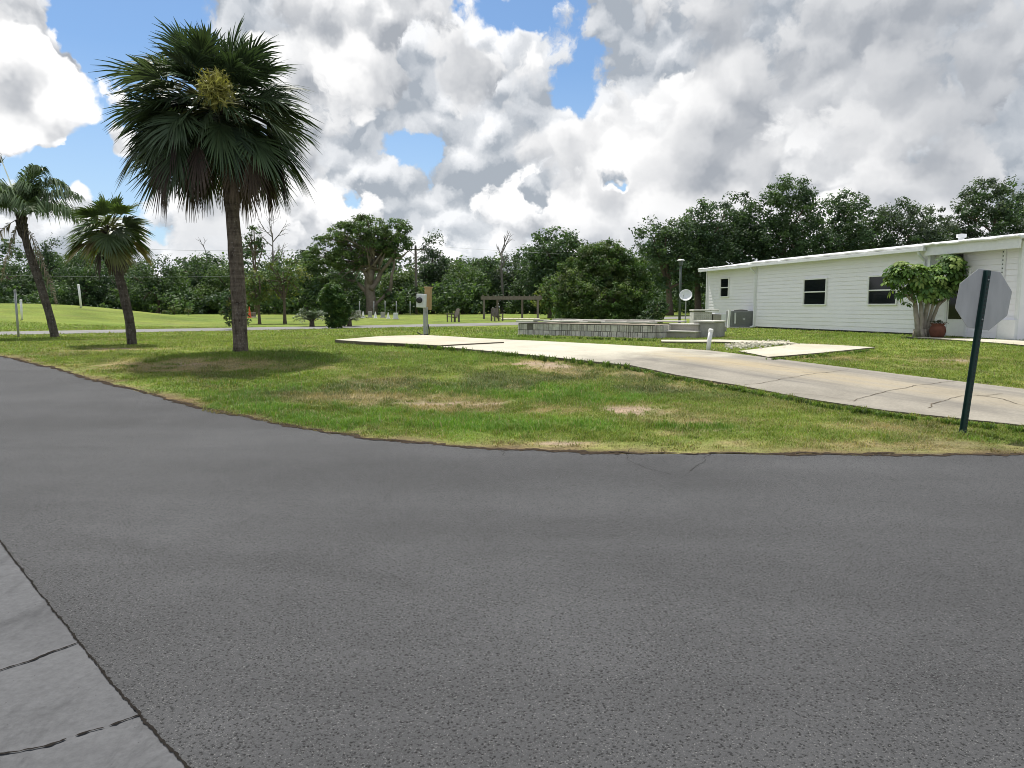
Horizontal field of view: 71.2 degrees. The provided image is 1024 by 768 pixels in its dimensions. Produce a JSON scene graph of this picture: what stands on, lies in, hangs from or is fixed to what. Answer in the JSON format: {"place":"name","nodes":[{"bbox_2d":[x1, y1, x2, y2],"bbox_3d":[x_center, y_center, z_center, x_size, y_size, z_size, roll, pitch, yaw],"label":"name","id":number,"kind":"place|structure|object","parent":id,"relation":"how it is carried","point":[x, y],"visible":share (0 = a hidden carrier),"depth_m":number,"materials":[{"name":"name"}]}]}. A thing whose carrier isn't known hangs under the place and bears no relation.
{"place":"outdoors","nodes":[
{"label":"outdoors","id":0,"kind":"place"},
{"bbox_2d":[0,542,184,767],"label":"pavement","id":1,"kind":"structure","parent":0,"point":[71,692],"depth_m":2.87,"materials":[{"name":"concrete"}]},
{"bbox_2d":[0,642,77,669],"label":"pavement crack","id":2,"kind":"object","parent":1,"relation":"on","point":[39,656],"visible":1,"depth_m":3.25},
{"bbox_2d":[0,714,139,753],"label":"pavement crack","id":3,"kind":"object","parent":1,"relation":"on","point":[52,743],"visible":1,"depth_m":2.62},
{"bbox_2d":[0,540,190,767],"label":"pavement joint","id":4,"kind":"object","parent":1,"relation":"on","point":[170,749],"visible":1,"depth_m":3.03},
{"bbox_2d":[0,316,689,334],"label":"road","id":5,"kind":"structure","parent":0,"point":[248,328],"depth_m":36.61,"materials":[{"name":"grey asphalt"}]},
{"bbox_2d":[0,356,1023,767],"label":"road","id":6,"kind":"structure","parent":0,"point":[218,590],"depth_m":4.01,"materials":[{"name":"grey asphalt"}]},
{"bbox_2d":[0,303,1023,456],"bbox_3d":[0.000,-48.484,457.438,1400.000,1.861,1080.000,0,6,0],"label":"ground","id":7,"kind":"structure","parent":0,"point":[72,315],"depth_m":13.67,"materials":[{"name":"green plant"}]},
{"bbox_2d":[13,290,19,336],"bbox_3d":[-18.283,-2.556,26.385,0.094,1.845,0.092,0,6,0],"label":"pole","id":8,"kind":"object","parent":7,"relation":"on","point":[16,312],"visible":0.86,"depth_m":26.36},
{"bbox_2d":[19,300,22,318],"bbox_3d":[-27.990,-4.207,40.784,0.132,1.215,0.138,0,6,0],"label":"white post","id":9,"kind":"object","parent":7,"relation":"on","point":[21,310],"visible":0.86,"depth_m":40.74,"materials":[{"name":"paint"}]},
{"bbox_2d":[0,257,50,302],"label":"tree","id":10,"kind":"object","parent":7,"relation":"on","point":[16,269],"visible":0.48,"depth_m":84.67,"materials":[{"name":"green plant"}]},
{"bbox_2d":[0,153,86,337],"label":"feather palm","id":11,"kind":"object","parent":7,"relation":"on","point":[23,193],"visible":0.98,"depth_m":25.43,"materials":[{"name":"green plant"}]},
{"bbox_2d":[17,232,76,294],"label":"tree","id":12,"kind":"object","parent":7,"relation":"on","point":[46,253],"visible":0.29,"depth_m":90.61,"materials":[{"name":"green plant"}]},
{"bbox_2d":[77,284,81,306],"bbox_3d":[-29.419,-5.954,48.642,0.239,1.667,0.161,0,6,0],"label":"white post","id":13,"kind":"object","parent":7,"relation":"on","point":[79,294],"visible":0.86,"depth_m":48.58,"materials":[{"name":"paint"}]},
{"bbox_2d":[44,251,118,306],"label":"tree","id":14,"kind":"object","parent":7,"relation":"on","point":[86,281],"visible":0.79,"depth_m":82.25,"materials":[{"name":"green plant"}]},
{"bbox_2d":[61,192,154,344],"bbox_3d":[-11.739,-3.332,20.877,2.445,4.676,2.488,-5,8,-38],"label":"fan palm","id":15,"kind":"object","parent":7,"relation":"on","point":[115,249],"visible":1,"depth_m":20.61,"materials":[{"name":"green plant"}]},
{"bbox_2d":[82,261,155,311],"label":"tree","id":16,"kind":"object","parent":7,"relation":"on","point":[111,283],"visible":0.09,"depth_m":86.56,"materials":[{"name":"green plant"}]},
{"bbox_2d":[118,254,196,313],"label":"tree","id":17,"kind":"object","parent":7,"relation":"on","point":[147,285],"visible":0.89,"depth_m":81.43,"materials":[{"name":"green plant"}]},
{"bbox_2d":[167,305,180,314],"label":"sapling","id":18,"kind":"object","parent":7,"relation":"on","point":[176,310],"visible":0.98,"depth_m":66.50,"materials":[{"name":"green plant"}]},
{"bbox_2d":[184,307,191,314],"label":"sapling","id":19,"kind":"object","parent":7,"relation":"on","point":[186,310],"visible":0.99,"depth_m":66.07,"materials":[{"name":"green plant"}]},
{"bbox_2d":[168,251,229,307],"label":"tree","id":20,"kind":"object","parent":7,"relation":"on","point":[194,274],"visible":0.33,"depth_m":88.12,"materials":[{"name":"green plant"}]},
{"bbox_2d":[88,16,323,351],"bbox_3d":[-7.218,-4.832,17.750,5.259,8.378,5.248,0,6,0],"label":"fan palm","id":21,"kind":"object","parent":7,"relation":"on","point":[206,139],"visible":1,"depth_m":16.64,"materials":[{"name":"green plant"}]},
{"bbox_2d":[193,260,257,309],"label":"tree","id":22,"kind":"object","parent":7,"relation":"on","point":[216,284],"visible":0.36,"depth_m":83.86,"materials":[{"name":"green plant"}]},
{"bbox_2d":[219,289,252,325],"bbox_3d":[-13.857,-3.769,35.698,1.660,2.374,1.221,0,6,0],"label":"bush","id":23,"kind":"object","parent":7,"relation":"on","point":[225,298],"visible":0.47,"depth_m":35.66,"materials":[{"name":"green plant"}]},
{"bbox_2d":[241,225,267,313],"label":"pine tree","id":24,"kind":"object","parent":7,"relation":"on","point":[256,243],"visible":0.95,"depth_m":78.92,"materials":[{"name":"green plant"}]},
{"bbox_2d":[245,268,274,323],"bbox_3d":[-16.316,-5.549,45.692,2.133,3.740,2.020,-5,8,-39],"label":"lawn tree","id":25,"kind":"object","parent":7,"relation":"on","point":[258,297],"visible":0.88,"depth_m":45.50,"materials":[{"name":"green plant"}]},
{"bbox_2d":[249,213,289,313],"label":"dead tree","id":26,"kind":"object","parent":7,"relation":"on","point":[273,252],"visible":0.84,"depth_m":82.58,"materials":[{"name":"brown wood"}]},
{"bbox_2d":[245,267,295,312],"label":"tree","id":27,"kind":"object","parent":7,"relation":"on","point":[265,270],"visible":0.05,"depth_m":90.62,"materials":[{"name":"green plant"}]},
{"bbox_2d":[256,250,312,323],"bbox_3d":[-14.909,-6.316,46.700,3.598,5.034,2.886,0,6,0],"label":"lawn tree","id":28,"kind":"object","parent":7,"relation":"on","point":[281,286],"visible":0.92,"depth_m":46.48,"materials":[{"name":"green plant"}]},
{"bbox_2d":[292,307,327,326],"bbox_3d":[-11.277,-3.734,40.313,2.697,1.210,2.569,0,6,0],"label":"feather palm","id":29,"kind":"object","parent":7,"relation":"on","point":[311,316],"visible":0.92,"depth_m":40.04,"materials":[{"name":"green plant"}]},
{"bbox_2d":[282,259,337,311],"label":"tree","id":30,"kind":"object","parent":7,"relation":"on","point":[306,308],"visible":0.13,"depth_m":81.93,"materials":[{"name":"green plant"}]},
{"bbox_2d":[316,282,353,327],"bbox_3d":[-9.349,-4.100,37.778,1.921,2.589,1.506,0,6,0],"label":"columnar shrub","id":31,"kind":"object","parent":7,"relation":"on","point":[332,298],"visible":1,"depth_m":37.49,"materials":[{"name":"green plant"}]},
{"bbox_2d":[0,237,694,312],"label":"woodland","id":32,"kind":"object","parent":7,"relation":"on","point":[18,254],"visible":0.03,"depth_m":101.21,"materials":[{"name":"green plant"}]},
{"bbox_2d":[0,272,705,314],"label":"undergrowth","id":33,"kind":"object","parent":7,"relation":"on","point":[443,301],"visible":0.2,"depth_m":80.26,"materials":[{"name":"green plant"}]},
{"bbox_2d":[292,213,415,313],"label":"spreading tree","id":34,"kind":"object","parent":7,"relation":"on","point":[369,251],"visible":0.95,"depth_m":78.04,"materials":[{"name":"green plant"}]},
{"bbox_2d":[321,268,386,306],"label":"tree","id":35,"kind":"object","parent":7,"relation":"on","point":[358,278],"visible":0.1,"depth_m":91.56,"materials":[{"name":"green plant"}]},
{"bbox_2d":[347,310,366,325],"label":"feather palm","id":36,"kind":"object","parent":7,"relation":"on","point":[353,316],"visible":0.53,"depth_m":40.73,"materials":[{"name":"green plant"}]},
{"bbox_2d":[367,311,372,317],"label":"stone block","id":37,"kind":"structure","parent":7,"relation":"on","point":[369,314],"depth_m":63.05,"materials":[{"name":"stone"}]},
{"bbox_2d":[392,313,398,318],"bbox_3d":[-9.395,-5.489,57.744,0.468,0.520,0.500,0,6,0],"label":"stone block","id":38,"kind":"object","parent":7,"relation":"on","point":[395,315],"visible":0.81,"depth_m":57.59,"materials":[{"name":"stone"}]},
{"bbox_2d":[376,266,428,313],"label":"tree","id":39,"kind":"object","parent":7,"relation":"on","point":[406,280],"visible":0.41,"depth_m":84.34,"materials":[{"name":"green plant"}]},
{"bbox_2d":[411,245,425,313],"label":"utility pole","id":40,"kind":"object","parent":7,"relation":"on","point":[415,249],"visible":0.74,"depth_m":80.90,"materials":[{"name":"brown wood"}]},
{"bbox_2d":[8,241,348,250],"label":"power line","id":41,"kind":"object","parent":40,"relation":"attached to","point":[191,250],"visible":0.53,"depth_m":75.46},
{"bbox_2d":[17,270,375,276],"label":"power line","id":42,"kind":"object","parent":40,"relation":"attached to","point":[207,276],"visible":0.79,"depth_m":71.22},
{"bbox_2d":[424,245,642,256],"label":"power line","id":43,"kind":"object","parent":40,"relation":"attached to","point":[513,251],"visible":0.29,"depth_m":80.97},
{"bbox_2d":[335,335,503,348],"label":"slab","id":44,"kind":"structure","parent":7,"relation":"on","point":[422,340],"depth_m":21.37,"materials":[{"name":"concrete"}]},
{"bbox_2d":[416,287,432,334],"bbox_3d":[-3.413,-2.791,27.848,0.806,1.999,0.422,-5,8,-41],"label":"electric pedestal","id":45,"kind":"object","parent":7,"relation":"on","point":[424,301],"visible":0.99,"depth_m":27.84,"materials":[{"name":"white metal"}]},
{"bbox_2d":[413,229,454,313],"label":"tree","id":46,"kind":"object","parent":7,"relation":"on","point":[431,271],"visible":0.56,"depth_m":88.24,"materials":[{"name":"green plant"}]},
{"bbox_2d":[447,308,459,321],"bbox_3d":[-4.170,-4.896,50.792,0.841,0.991,0.860,-4,7,-32],"label":"garden chair","id":47,"kind":"object","parent":7,"relation":"on","point":[456,313],"visible":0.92,"depth_m":50.85,"materials":[{"name":"brown wood"}]},
{"bbox_2d":[17,359,895,454],"bbox_3d":[-3.547,0.063,11.867,29.724,0.498,4.626,3,7,25],"label":"road edge","id":48,"kind":"object","parent":7,"relation":"on","point":[320,430],"visible":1,"depth_m":7.91,"materials":[{"name":"brown soil"}]},
{"bbox_2d":[432,259,491,313],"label":"tree","id":49,"kind":"object","parent":7,"relation":"on","point":[477,277],"visible":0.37,"depth_m":83.66,"materials":[{"name":"green plant"}]},
{"bbox_2d":[466,256,511,313],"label":"tree","id":50,"kind":"object","parent":7,"relation":"on","point":[488,265],"visible":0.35,"depth_m":87.66,"materials":[{"name":"green plant"}]},
{"bbox_2d":[491,308,502,320],"bbox_3d":[-1.125,-5.130,52.794,0.860,0.991,0.841,-3,7,-28],"label":"garden chair","id":51,"kind":"object","parent":7,"relation":"on","point":[494,312],"visible":0.92,"depth_m":52.98,"materials":[{"name":"brown wood"}]},
{"bbox_2d":[497,231,511,313],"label":"dead tree","id":52,"kind":"object","parent":7,"relation":"on","point":[501,272],"visible":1,"depth_m":86.99,"materials":[{"name":"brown wood"}]},
{"bbox_2d":[488,251,532,313],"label":"tree","id":53,"kind":"object","parent":7,"relation":"on","point":[507,276],"visible":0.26,"depth_m":89.34,"materials":[{"name":"green plant"}]},
{"bbox_2d":[481,295,541,318],"bbox_3d":[-0.045,-6.422,59.655,5.049,2.023,1.900,0,6,0],"label":"pergola","id":54,"kind":"object","parent":7,"relation":"on","point":[508,297],"visible":0.87,"depth_m":58.80,"materials":[{"name":"brown wood"}]},
{"bbox_2d":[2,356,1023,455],"bbox_3d":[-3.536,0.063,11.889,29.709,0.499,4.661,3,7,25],"label":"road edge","id":55,"kind":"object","parent":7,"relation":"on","point":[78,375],"visible":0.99,"depth_m":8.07,"materials":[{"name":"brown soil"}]},
{"bbox_2d":[508,270,554,313],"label":"tree","id":56,"kind":"object","parent":7,"relation":"on","point":[528,289],"visible":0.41,"depth_m":83.78,"materials":[{"name":"green plant"}]},
{"bbox_2d":[530,274,561,317],"bbox_3d":[3.281,-7.473,61.507,3.463,3.967,3.320,0,6,0],"label":"tree","id":57,"kind":"object","parent":7,"relation":"on","point":[546,295],"visible":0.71,"depth_m":61.26,"materials":[{"name":"green plant"}]},
{"bbox_2d":[519,226,588,287],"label":"tree","id":58,"kind":"object","parent":7,"relation":"on","point":[544,268],"visible":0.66,"depth_m":81.87,"materials":[{"name":"green plant"}]},
{"bbox_2d":[516,319,686,338],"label":"block wall","id":59,"kind":"structure","parent":7,"relation":"on","point":[650,329],"depth_m":26.80,"materials":[{"name":"concrete"}]},
{"bbox_2d":[549,237,655,321],"bbox_3d":[5.461,-5.771,42.551,6.475,5.962,6.441,0,6,0],"label":"bush","id":60,"kind":"object","parent":7,"relation":"on","point":[605,279],"visible":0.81,"depth_m":41.60,"materials":[{"name":"green plant"}]},
{"bbox_2d":[636,294,669,322],"bbox_3d":[7.972,-4.038,39.819,1.788,1.925,1.521,5,8,39],"label":"bush","id":61,"kind":"object","parent":7,"relation":"on","point":[659,311],"visible":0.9,"depth_m":39.59,"materials":[{"name":"green plant"}]},
{"bbox_2d":[628,214,703,314],"bbox_3d":[14.121,-10.805,65.169,6.597,9.339,6.434,2,6,19],"label":"oak tree","id":62,"kind":"object","parent":7,"relation":"on","point":[656,251],"visible":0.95,"depth_m":64.24,"materials":[{"name":"green plant"}]},
{"bbox_2d":[677,259,684,322],"bbox_3d":[8.637,-4.611,36.718,0.400,3.563,0.390,0,6,0],"label":"lamp post","id":63,"kind":"object","parent":7,"relation":"on","point":[680,261],"visible":0.91,"depth_m":36.63,"materials":[{"name":"metal"}]},
{"bbox_2d":[666,323,700,337],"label":"concrete steps","id":64,"kind":"structure","parent":7,"relation":"on","point":[684,330],"depth_m":25.41,"materials":[{"name":"grey concrete"}]},
{"bbox_2d":[679,289,691,322],"bbox_3d":[8.546,-3.650,35.136,0.599,1.994,0.493,0,6,0],"label":"satellite dish","id":65,"kind":"object","parent":7,"relation":"on","point":[685,295],"visible":0.99,"depth_m":35.22,"materials":[{"name":"white metal"}]},
{"bbox_2d":[665,197,742,311],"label":"oak tree","id":66,"kind":"object","parent":7,"relation":"on","point":[707,251],"visible":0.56,"depth_m":65.69,"materials":[{"name":"green plant"}]},
{"bbox_2d":[689,310,726,330],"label":"entry steps","id":67,"kind":"structure","parent":7,"relation":"on","point":[695,316],"depth_m":29.90,"materials":[{"name":"concrete"}]},
{"bbox_2d":[693,320,725,337],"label":"concrete pier","id":68,"kind":"structure","parent":7,"relation":"on","point":[717,327],"depth_m":25.22,"materials":[{"name":"grey concrete"}]},
{"bbox_2d":[706,329,712,349],"bbox_3d":[5.128,-1.105,18.557,0.181,0.675,0.126,0,6,0],"label":"white pipe","id":69,"kind":"object","parent":7,"relation":"on","point":[709,339],"visible":0.88,"depth_m":18.51,"materials":[{"name":"paint"}]},
{"bbox_2d":[727,310,730,327],"bbox_3d":[10.069,-3.019,33.184,0.140,0.844,0.090,0,6,0],"label":"white board","id":70,"kind":"object","parent":7,"relation":"on","point":[728,320],"visible":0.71,"depth_m":33.15,"materials":[{"name":"paint"}]},
{"bbox_2d":[705,190,775,264],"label":"oak tree","id":71,"kind":"object","parent":7,"relation":"on","point":[740,219],"visible":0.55,"depth_m":67.64,"materials":[{"name":"green plant"}]},
{"bbox_2d":[726,309,754,327],"bbox_3d":[10.706,-3.051,33.482,1.354,0.880,0.950,0,6,0],"label":"air conditioner","id":72,"kind":"object","parent":7,"relation":"on","point":[741,318],"visible":0.84,"depth_m":33.11,"materials":[{"name":"metal"}]},
{"bbox_2d":[725,339,789,349],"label":"gravel","id":73,"kind":"structure","parent":7,"relation":"on","point":[751,344],"depth_m":19.82,"materials":[{"name":"white gravel"}]},
{"bbox_2d":[745,173,831,261],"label":"oak tree","id":74,"kind":"object","parent":7,"relation":"on","point":[788,230],"visible":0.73,"depth_m":66.66,"materials":[{"name":"green plant"}]},
{"bbox_2d":[739,343,874,357],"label":"slab","id":75,"kind":"structure","parent":7,"relation":"on","point":[800,349],"depth_m":17.96,"materials":[{"name":"concrete"}]},
{"bbox_2d":[793,187,881,254],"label":"oak tree","id":76,"kind":"object","parent":7,"relation":"on","point":[828,237],"visible":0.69,"depth_m":68.65,"materials":[{"name":"green plant"}]},
{"bbox_2d":[698,233,1023,339],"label":"mobile home","id":77,"kind":"object","parent":7,"relation":"on","point":[842,291],"visible":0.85,"depth_m":26.89,"materials":[{"name":"white plastic"}]},
{"bbox_2d":[719,278,729,296],"bbox_3d":[10.634,-4.820,35.731,0.080,0.969,0.789,-2,6,-15],"label":"window","id":78,"kind":"structure","parent":77,"relation":"in","point":[724,282],"depth_m":35.72,"materials":[{"name":"black glass"}]},
{"bbox_2d":[802,278,827,305],"bbox_3d":[12.249,-3.726,28.902,0.080,1.095,1.399,-2,6,-15],"label":"window","id":79,"kind":"structure","parent":77,"relation":"in","point":[814,289],"depth_m":28.89,"materials":[{"name":"black glass"}]},
{"bbox_2d":[866,275,897,304],"bbox_3d":[13.196,-3.343,25.456,0.080,1.074,1.392,-2,6,-15],"label":"window","id":80,"kind":"structure","parent":77,"relation":"in","point":[877,294],"depth_m":25.61,"materials":[{"name":"black glass"}]},
{"bbox_2d":[946,271,966,335],"bbox_3d":[14.149,-2.543,22.730,0.065,2.030,0.654,-2,6,-15],"label":"door","id":81,"kind":"structure","parent":77,"relation":"in","point":[955,327],"depth_m":22.82,"materials":[{"name":"white paint"}]},
{"bbox_2d":[842,202,903,250],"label":"oak tree","id":82,"kind":"object","parent":7,"relation":"on","point":[887,239],"visible":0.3,"depth_m":72.20,"materials":[{"name":"green plant"}]},
{"bbox_2d":[868,196,955,247],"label":"oak tree","id":83,"kind":"object","parent":7,"relation":"on","point":[923,236],"visible":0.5,"depth_m":71.81,"materials":[{"name":"green plant"}]},
{"bbox_2d":[881,254,970,336],"bbox_3d":[13.021,-2.752,22.550,2.849,2.684,1.367,0,6,0],"label":"umbrella tree","id":84,"kind":"object","parent":7,"relation":"on","point":[924,285],"visible":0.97,"depth_m":22.25,"materials":[{"name":"green plant"}]},
{"bbox_2d":[929,320,948,337],"bbox_3d":[13.182,-1.702,22.102,0.548,0.588,0.673,4,7,33],"label":"plant pot","id":85,"kind":"object","parent":7,"relation":"on","point":[938,329],"visible":0.88,"depth_m":22.00,"materials":[{"name":"ceramic"}]},
{"bbox_2d":[912,197,973,243],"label":"oak tree","id":86,"kind":"object","parent":7,"relation":"on","point":[946,224],"visible":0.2,"depth_m":75.57,"materials":[{"name":"green plant"}]},
{"bbox_2d":[907,337,1023,346],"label":"patio","id":87,"kind":"structure","parent":7,"relation":"on","point":[1014,342],"depth_m":20.53,"materials":[{"name":"concrete"}]},
{"bbox_2d":[955,269,1011,432],"bbox_3d":[5.755,-0.233,8.779,0.750,2.344,0.072,-1,6,-6],"label":"stop sign","id":88,"kind":"object","parent":7,"relation":"on","point":[983,299],"visible":0.95,"depth_m":8.72,"materials":[{"name":"silver metal"}]},
{"bbox_2d":[945,174,1023,238],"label":"oak tree","id":89,"kind":"object","parent":7,"relation":"on","point":[1002,217],"visible":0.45,"depth_m":73.59,"materials":[{"name":"green plant"}]},
{"bbox_2d":[1006,188,1023,233],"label":"oak tree","id":90,"kind":"object","parent":7,"relation":"on","point":[1012,196],"visible":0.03,"depth_m":78.29,"materials":[{"name":"green plant"}]},
{"bbox_2d":[0,0,1023,306],"label":"sky","id":91,"kind":"structure","parent":0,"point":[475,122],"materials":[{"name":"white"}]},
{"bbox_2d":[501,318,539,319],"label":"path","id":92,"kind":"structure","parent":0,"point":[520,318],"depth_m":57.35,"materials":[{"name":"concrete"}]},
{"bbox_2d":[661,339,798,344],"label":"path","id":93,"kind":"structure","parent":0,"point":[702,341],"depth_m":21.73,"materials":[{"name":"concrete"}]},
{"bbox_2d":[443,338,1023,426],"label":"driveway","id":94,"kind":"structure","parent":0,"point":[846,385],"depth_m":13.25,"materials":[{"name":"concrete"}]},
{"bbox_2d":[854,380,956,400],"bbox_3d":[6.732,0.085,12.208,3.662,0.116,0.218,-4,8,-35],"label":"driveway crack","id":95,"kind":"object","parent":94,"relation":"on","point":[900,388],"visible":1,"depth_m":12.10,"materials":[{"name":"grey concrete"}]}
]}

